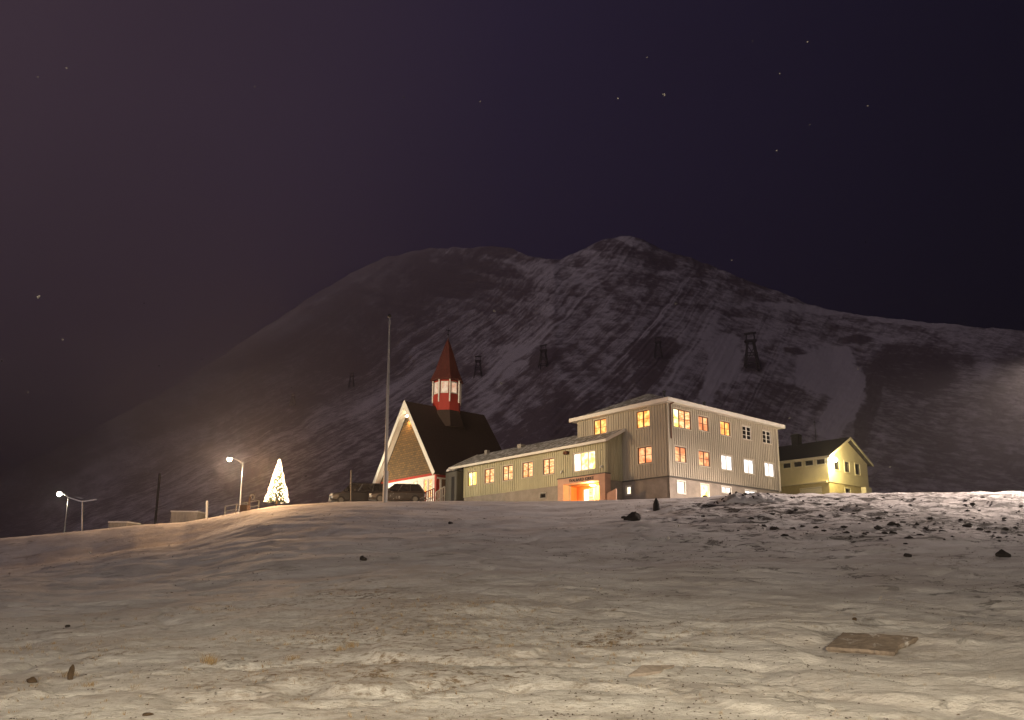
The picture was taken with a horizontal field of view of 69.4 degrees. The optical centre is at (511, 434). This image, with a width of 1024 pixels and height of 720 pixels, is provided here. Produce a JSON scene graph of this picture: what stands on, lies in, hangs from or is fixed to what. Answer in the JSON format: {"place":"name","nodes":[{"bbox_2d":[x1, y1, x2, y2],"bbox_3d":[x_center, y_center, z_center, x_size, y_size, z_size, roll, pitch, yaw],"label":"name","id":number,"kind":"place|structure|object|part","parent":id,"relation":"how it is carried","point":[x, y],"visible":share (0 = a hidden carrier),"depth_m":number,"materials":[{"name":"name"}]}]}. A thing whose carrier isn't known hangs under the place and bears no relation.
{"place":"outdoors","nodes":[
{"label":"outdoors","id":0,"kind":"place"},
{"bbox_2d":[0,491,1023,719],"bbox_3d":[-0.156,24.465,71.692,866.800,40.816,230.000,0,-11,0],"label":"ground","id":1,"kind":"structure","parent":0,"point":[296,539],"depth_m":14.44,"materials":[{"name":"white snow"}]},
{"bbox_2d":[26,677,37,682],"bbox_3d":[-6.270,3.217,9.649,0.152,0.112,0.087,0,-11,0],"label":"frozen clod","id":2,"kind":"object","parent":1,"relation":"on","point":[32,680],"visible":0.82,"depth_m":9.63,"materials":[{"name":"brown soil"}]},
{"bbox_2d":[57,492,68,532],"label":"street lamp","id":3,"kind":"object","parent":1,"relation":"on","point":[59,493],"visible":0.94,"depth_m":87.83,"materials":[{"name":"metal"}]},
{"bbox_2d":[67,664,74,679],"bbox_3d":[-5.828,3.171,9.757,0.082,0.272,0.061,4,-11,-18],"label":"frozen clod","id":4,"kind":"object","parent":1,"relation":"on","point":[70,674],"visible":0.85,"depth_m":9.74,"materials":[{"name":"brown soil"}]},
{"bbox_2d":[67,497,96,530],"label":"street lamp","id":5,"kind":"object","parent":1,"relation":"on","point":[81,509],"visible":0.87,"depth_m":69.86,"materials":[{"name":"metal"}]},
{"bbox_2d":[108,521,140,527],"bbox_3d":[-32.913,7.956,62.678,1.588,1.065,2.320,0,-11,0],"label":"snow covered box","id":6,"kind":"object","parent":1,"relation":"on","point":[112,524],"visible":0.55,"depth_m":61.63,"materials":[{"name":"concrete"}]},
{"bbox_2d":[142,712,153,715],"bbox_3d":[-3.915,3.016,7.948,0.111,0.058,0.073,7,-13,-33],"label":"frozen clod","id":7,"kind":"object","parent":1,"relation":"on","point":[147,714],"visible":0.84,"depth_m":7.93,"materials":[{"name":"brown soil"}]},
{"bbox_2d":[154,473,160,523],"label":"utility pole","id":8,"kind":"object","parent":1,"relation":"on","point":[157,498],"visible":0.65,"depth_m":80.00,"materials":[{"name":"brown wood"}]},
{"bbox_2d":[170,511,205,522],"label":"storage container","id":9,"kind":"object","parent":1,"relation":"on","point":[180,516],"visible":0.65,"depth_m":65.78,"materials":[{"name":"metal"}]},
{"bbox_2d":[205,501,207,517],"bbox_3d":[-24.727,6.263,59.854,0.256,1.833,0.157,0,-11,0],"label":"wooden post","id":10,"kind":"object","parent":1,"relation":"on","point":[206,516],"visible":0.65,"depth_m":59.83,"materials":[{"name":"wood"}]},
{"bbox_2d":[227,456,243,507],"bbox_3d":[-23.475,4.476,62.231,1.492,5.423,0.468,0,-11,0],"label":"street lamp","id":11,"kind":"object","parent":1,"relation":"on","point":[229,458],"visible":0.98,"depth_m":62.40,"materials":[{"name":"metal"}]},
{"bbox_2d":[224,500,259,514],"bbox_3d":[-20.451,5.722,55.871,2.618,1.557,0.122,0,-11,0],"label":"fence","id":12,"kind":"object","parent":1,"relation":"on","point":[239,508],"visible":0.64,"depth_m":55.90,"materials":[{"name":"brown wood"}]},
{"bbox_2d":[239,505,249,511],"bbox_3d":[-16.111,4.477,44.452,0.540,0.480,0.450,0,-11,0],"label":"wooden crate","id":13,"kind":"object","parent":1,"relation":"on","point":[244,508],"visible":0.82,"depth_m":44.28,"materials":[{"name":"brown wood"}]},
{"bbox_2d":[248,494,254,509],"bbox_3d":[-15.878,4.211,44.986,0.408,1.218,0.139,0,-11,0],"label":"carved post","id":14,"kind":"object","parent":1,"relation":"on","point":[249,500],"visible":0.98,"depth_m":45.01,"materials":[{"name":"brown wood"}]},
{"bbox_2d":[263,458,288,505],"bbox_3d":[-15.923,3.331,50.249,1.701,3.565,1.719,0,-11,0],"label":"fir tree","id":15,"kind":"object","parent":1,"relation":"on","point":[278,496],"visible":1,"depth_m":50.03,"materials":[{"name":"white plant"}]},
{"bbox_2d":[350,470,351,501],"bbox_3d":[-10.488,3.509,48.180,0.171,2.420,0.083,0,-11,0],"label":"marker post","id":16,"kind":"object","parent":1,"relation":"on","point":[351,488],"visible":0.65,"depth_m":48.14,"materials":[{"name":"brown wood"}]},
{"bbox_2d":[328,482,382,501],"bbox_3d":[-13.316,5.200,64.342,5.040,1.916,2.300,4,-11,-18],"label":"parked car","id":17,"kind":"object","parent":1,"relation":"on","point":[361,491],"visible":0.56,"depth_m":63.48,"materials":[{"name":"paint"}]},
{"bbox_3d":[-12.842,4.722,64.589,3.870,0.738,1.710,4,-11,-18],"label":"window glass","id":18,"kind":"part","parent":17,"relation":"part of","materials":[{"name":"black glass"}]},
{"bbox_2d":[360,556,366,560],"bbox_3d":[-4.284,3.586,21.309,0.204,0.191,0.175,0,-11,0],"label":"rock","id":19,"kind":"object","parent":1,"relation":"on","point":[362,558],"visible":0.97,"depth_m":21.25,"materials":[{"name":"stone"}]},
{"bbox_2d":[382,314,390,501],"bbox_3d":[-7.337,-1.503,43.489,0.411,11.751,0.277,0,-11,0],"label":"flagpole","id":20,"kind":"object","parent":1,"relation":"on","point":[385,484],"visible":0.89,"depth_m":43.15,"materials":[{"name":"white metal"}]},
{"bbox_2d":[368,483,425,500],"bbox_3d":[-9.406,4.877,60.643,4.590,1.616,2.220,2,-11,-9],"label":"parked car","id":21,"kind":"object","parent":1,"relation":"on","point":[406,492],"visible":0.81,"depth_m":59.89,"materials":[{"name":"brown paint"}]},
{"bbox_3d":[-8.811,4.477,60.816,3.130,0.618,1.638,2,-11,-9],"label":"window glass","id":22,"kind":"part","parent":21,"relation":"part of","materials":[{"name":"black glass"}]},
{"bbox_2d":[425,488,434,500],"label":"stair railing","id":23,"kind":"object","parent":1,"relation":"on","point":[430,495],"visible":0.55,"depth_m":69.50,"materials":[{"name":"white wood"}]},
{"bbox_2d":[373,330,501,500],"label":"church","id":24,"kind":"structure","parent":1,"relation":"on","point":[428,445],"depth_m":80.75,"materials":[{"name":"brown wood"}]},
{"bbox_2d":[423,478,427,490],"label":"window","id":25,"kind":"structure","parent":24,"relation":"in","point":[425,481],"depth_m":76.28,"materials":[{"name":"yellow glass"}]},
{"bbox_2d":[427,477,432,498],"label":"window","id":26,"kind":"structure","parent":24,"relation":"in","point":[430,480],"depth_m":75.50,"materials":[{"name":"glass"}]},
{"bbox_2d":[441,479,444,500],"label":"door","id":27,"kind":"structure","parent":24,"relation":"in","point":[443,480],"depth_m":75.01,"materials":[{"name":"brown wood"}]},
{"bbox_2d":[435,486,444,500],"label":"stair railing","id":28,"kind":"object","parent":1,"relation":"on","point":[440,497],"visible":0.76,"depth_m":68.39,"materials":[{"name":"brown paint"}]},
{"bbox_2d":[444,468,463,500],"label":"entrance shed","id":29,"kind":"structure","parent":1,"relation":"on","point":[454,479],"depth_m":73.43,"materials":[{"name":"wood"}]},
{"bbox_2d":[451,476,454,500],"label":"door","id":30,"kind":"structure","parent":29,"relation":"in","point":[452,480],"depth_m":73.36,"materials":[{"name":"grey wood"}]},
{"bbox_2d":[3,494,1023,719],"bbox_3d":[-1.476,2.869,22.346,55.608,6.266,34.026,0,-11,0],"label":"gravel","id":31,"kind":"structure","parent":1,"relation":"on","point":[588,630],"depth_m":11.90,"materials":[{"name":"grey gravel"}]},
{"bbox_2d":[448,428,624,501],"bbox_3d":[3.513,4.329,68.226,7.500,8.220,22.790,9,-14,-39],"label":"annex","id":32,"kind":"object","parent":1,"relation":"on","point":[576,468],"visible":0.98,"depth_m":63.88,"materials":[{"name":"painted wood boards"},{"name":"snow"},{"name":"white paint"}]},
{"bbox_2d":[467,470,476,486],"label":"window","id":33,"kind":"structure","parent":32,"relation":"in","point":[472,476],"depth_m":72.50,"materials":[{"name":"yellow glass"}]},
{"bbox_2d":[484,467,494,484],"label":"window","id":34,"kind":"structure","parent":32,"relation":"in","point":[489,473],"depth_m":70.39,"materials":[{"name":"orange glass"}]},
{"bbox_2d":[502,464,512,481],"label":"window","id":35,"kind":"structure","parent":32,"relation":"in","point":[507,475],"depth_m":68.33,"materials":[{"name":"orange glass"}]},
{"bbox_2d":[522,460,532,478],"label":"window","id":36,"kind":"structure","parent":32,"relation":"in","point":[527,467],"depth_m":66.19,"materials":[{"name":"orange"}]},
{"bbox_2d":[539,492,546,498],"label":"window","id":37,"kind":"structure","parent":32,"relation":"in","point":[543,495],"depth_m":64.19,"materials":[{"name":"glass"}]},
{"bbox_2d":[542,457,554,475],"bbox_3d":[3.202,2.742,63.981,0.170,1.520,1.570,9,-14,-39],"label":"window","id":38,"kind":"structure","parent":32,"relation":"in","point":[549,463],"depth_m":64.02,"materials":[{"name":"orange"}]},
{"bbox_2d":[573,449,595,472],"bbox_3d":[5.956,2.179,60.687,0.170,1.670,2.670,9,-14,-39],"label":"window","id":39,"kind":"structure","parent":32,"relation":"in","point":[584,460],"depth_m":60.74,"materials":[{"name":"glass"}]},
{"bbox_2d":[584,488,594,500],"bbox_3d":[6.373,5.405,61.015,0.090,1.850,1.200,9,-14,-39],"label":"door","id":40,"kind":"structure","parent":32,"relation":"in","point":[589,494],"depth_m":61.01,"materials":[{"name":"white paint"}]},
{"bbox_2d":[624,512,640,520],"bbox_3d":[5.168,3.568,31.748,0.724,0.507,0.536,-3,-11,18],"label":"boulder","id":41,"kind":"object","parent":1,"relation":"on","point":[633,516],"visible":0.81,"depth_m":31.57,"materials":[{"name":"stone"}]},
{"bbox_2d":[628,665,673,676],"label":"stone slab","id":42,"kind":"structure","parent":1,"relation":"on","point":[645,670],"depth_m":9.77,"materials":[{"name":"stone"}]},
{"bbox_2d":[653,498,659,510],"bbox_3d":[6.953,3.392,35.570,0.331,0.700,0.340,9,-14,-39],"label":"tree stump","id":43,"kind":"object","parent":1,"relation":"on","point":[656,506],"visible":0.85,"depth_m":35.45,"materials":[{"name":"brown wood"}]},
{"bbox_2d":[569,390,784,499],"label":"long house","id":44,"kind":"structure","parent":1,"relation":"on","point":[674,448],"depth_m":59.56,"materials":[{"name":"painted wood boards"},{"name":"white paint"},{"name":"snow"}]},
{"bbox_2d":[593,417,606,434],"bbox_3d":[7.463,-0.617,62.421,0.170,1.550,1.600,9,-14,-39],"label":"window","id":45,"kind":"structure","parent":44,"relation":"in","point":[600,425],"depth_m":62.51,"materials":[{"name":"yellow glass"}]},
{"bbox_2d":[625,485,631,495],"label":"window","id":46,"kind":"structure","parent":44,"relation":"in","point":[628,491],"depth_m":59.21,"materials":[{"name":"white glass"}]},
{"bbox_2d":[635,408,650,429],"bbox_3d":[10.459,-1.242,58.843,0.170,1.520,1.520,9,-14,-39],"label":"window","id":47,"kind":"structure","parent":44,"relation":"in","point":[643,417],"depth_m":58.87,"materials":[{"name":"yellow glass"}]},
{"bbox_2d":[637,445,652,465],"bbox_3d":[10.489,1.610,58.239,0.170,1.490,1.570,9,-14,-39],"label":"window","id":48,"kind":"structure","parent":44,"relation":"in","point":[644,454],"depth_m":58.27,"materials":[{"name":"orange glass"}]},
{"bbox_2d":[674,445,687,463],"bbox_3d":[13.065,1.536,57.334,1.550,1.370,0.170,9,-14,-39],"label":"window","id":49,"kind":"structure","parent":44,"relation":"in","point":[680,452],"depth_m":57.37,"materials":[{"name":"orange glass"}]},
{"bbox_2d":[676,480,685,494],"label":"window","id":50,"kind":"structure","parent":44,"relation":"in","point":[681,489],"depth_m":56.96,"materials":[{"name":"white glass"}]},
{"bbox_2d":[672,407,691,430],"bbox_3d":[13.361,-1.229,58.095,2.350,1.650,0.170,9,-14,-39],"label":"window","id":51,"kind":"structure","parent":44,"relation":"in","point":[681,417],"depth_m":58.16,"materials":[{"name":"yellow"}]},
{"bbox_2d":[697,414,709,432],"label":"window","id":52,"kind":"structure","parent":44,"relation":"in","point":[703,422],"depth_m":59.86,"materials":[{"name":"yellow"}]},
{"bbox_2d":[698,449,710,467],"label":"window","id":53,"kind":"structure","parent":44,"relation":"in","point":[703,455],"depth_m":59.26,"materials":[{"name":"orange glass"}]},
{"bbox_2d":[700,483,709,496],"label":"window","id":54,"kind":"structure","parent":44,"relation":"in","point":[704,488],"depth_m":58.82,"materials":[{"name":"glass"}]},
{"bbox_2d":[720,419,730,436],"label":"window","id":55,"kind":"structure","parent":44,"relation":"in","point":[725,430],"depth_m":61.74,"materials":[{"name":"yellow"}]},
{"bbox_2d":[721,485,731,493],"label":"window","id":56,"kind":"structure","parent":44,"relation":"in","point":[724,489],"depth_m":60.62,"materials":[{"name":"white glass"}]},
{"bbox_2d":[720,453,733,471],"bbox_3d":[17.741,2.319,61.109,1.710,1.380,0.170,9,-14,-39],"label":"window","id":57,"kind":"structure","parent":44,"relation":"in","point":[726,461],"depth_m":61.17,"materials":[{"name":"white glass"}]},
{"bbox_2d":[741,424,752,440],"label":"window","id":58,"kind":"structure","parent":44,"relation":"in","point":[746,430],"depth_m":63.69,"materials":[{"name":"white paint"}]},
{"bbox_2d":[743,458,754,474],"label":"window","id":59,"kind":"structure","parent":44,"relation":"in","point":[748,465],"depth_m":63.16,"materials":[{"name":"white glass"}]},
{"bbox_2d":[744,489,756,492],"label":"window","id":60,"kind":"structure","parent":44,"relation":"in","point":[745,490],"depth_m":62.76,"materials":[{"name":"white glass"}]},
{"bbox_2d":[762,429,771,444],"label":"window","id":61,"kind":"structure","parent":44,"relation":"in","point":[766,439],"depth_m":65.60,"materials":[{"name":"white paint"}]},
{"bbox_2d":[764,461,774,477],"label":"window","id":62,"kind":"structure","parent":44,"relation":"in","point":[769,471],"depth_m":65.16,"materials":[{"name":"white glass"}]},
{"bbox_2d":[709,492,805,504],"bbox_3d":[12.188,3.341,36.695,5.600,1.086,2.600,0,-11,0],"label":"snow heap","id":63,"kind":"object","parent":1,"relation":"on","point":[737,497],"visible":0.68,"depth_m":36.10,"materials":[{"name":"white snow"}]},
{"bbox_2d":[779,421,873,493],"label":"yellow house","id":64,"kind":"structure","parent":1,"relation":"on","point":[840,465],"depth_m":74.32,"materials":[{"name":"paint"}]},
{"bbox_2d":[782,462,791,468],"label":"window","id":65,"kind":"structure","parent":64,"relation":"in","point":[786,466],"depth_m":75.23,"materials":[{"name":"black glass"}]},
{"bbox_2d":[793,461,802,467],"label":"window","id":66,"kind":"structure","parent":64,"relation":"in","point":[798,464],"depth_m":74.31,"materials":[{"name":"black glass"}]},
{"bbox_2d":[804,459,813,466],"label":"window","id":67,"kind":"structure","parent":64,"relation":"in","point":[808,462],"depth_m":73.43,"materials":[{"name":"black glass"}]},
{"bbox_2d":[800,486,821,493],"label":"garage door","id":68,"kind":"structure","parent":64,"relation":"in","point":[818,490],"depth_m":72.91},
{"bbox_2d":[815,458,825,465],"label":"window","id":69,"kind":"structure","parent":64,"relation":"in","point":[822,461],"depth_m":72.47,"materials":[{"name":"black glass"}]},
{"bbox_2d":[833,459,839,470],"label":"window","id":70,"kind":"structure","parent":64,"relation":"in","point":[836,465],"depth_m":73.13,"materials":[{"name":"glass"}]},
{"bbox_2d":[844,460,850,473],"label":"window","id":71,"kind":"structure","parent":64,"relation":"in","point":[847,463],"depth_m":74.40,"materials":[{"name":"black glass"}]},
{"bbox_2d":[844,487,850,492],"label":"window","id":72,"kind":"structure","parent":64,"relation":"in","point":[847,490],"depth_m":73.89,"materials":[{"name":"black glass"}]},
{"bbox_2d":[854,463,860,475],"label":"window","id":73,"kind":"structure","parent":64,"relation":"in","point":[856,465],"depth_m":75.72,"materials":[{"name":"black glass"}]},
{"bbox_2d":[826,632,917,655],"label":"stone slab","id":74,"kind":"structure","parent":1,"relation":"on","point":[876,644],"depth_m":11.53,"materials":[{"name":"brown stone"}]},
{"bbox_2d":[995,549,1010,556],"bbox_3d":[14.238,3.471,21.425,0.436,0.314,0.289,0,-11,0],"label":"rock","id":75,"kind":"object","parent":1,"relation":"on","point":[1001,553],"visible":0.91,"depth_m":21.32,"materials":[{"name":"stone"}]},
{"bbox_2d":[0,236,1023,537],"bbox_3d":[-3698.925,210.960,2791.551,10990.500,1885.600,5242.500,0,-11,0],"label":"mountain","id":76,"kind":"structure","parent":0,"point":[920,406],"depth_m":659.75,"materials":[{"name":"grey stone"}]},
{"bbox_2d":[348,372,354,388],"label":"cableway trestle","id":77,"kind":"object","parent":76,"relation":"on","point":[352,377],"visible":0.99,"depth_m":917.79,"materials":[{"name":"black wood"}]},
{"bbox_2d":[473,356,482,377],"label":"cableway trestle","id":78,"kind":"object","parent":76,"relation":"on","point":[479,362],"visible":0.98,"depth_m":606.64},
{"bbox_2d":[538,344,547,369],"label":"cableway trestle","id":79,"kind":"object","parent":76,"relation":"on","point":[545,357],"visible":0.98,"depth_m":489.75,"materials":[{"name":"black wood"}]},
{"bbox_2d":[653,336,662,358],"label":"cableway trestle","id":80,"kind":"object","parent":76,"relation":"on","point":[656,347],"visible":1,"depth_m":481.06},
{"bbox_2d":[744,331,760,370],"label":"cableway trestle","id":81,"kind":"object","parent":76,"relation":"on","point":[747,342],"visible":0.99,"depth_m":511.31,"materials":[{"name":"black wood"}]},
{"bbox_2d":[0,0,1023,475],"label":"sky","id":82,"kind":"structure","parent":0,"point":[164,207],"materials":[{"name":"purple"}]}
]}

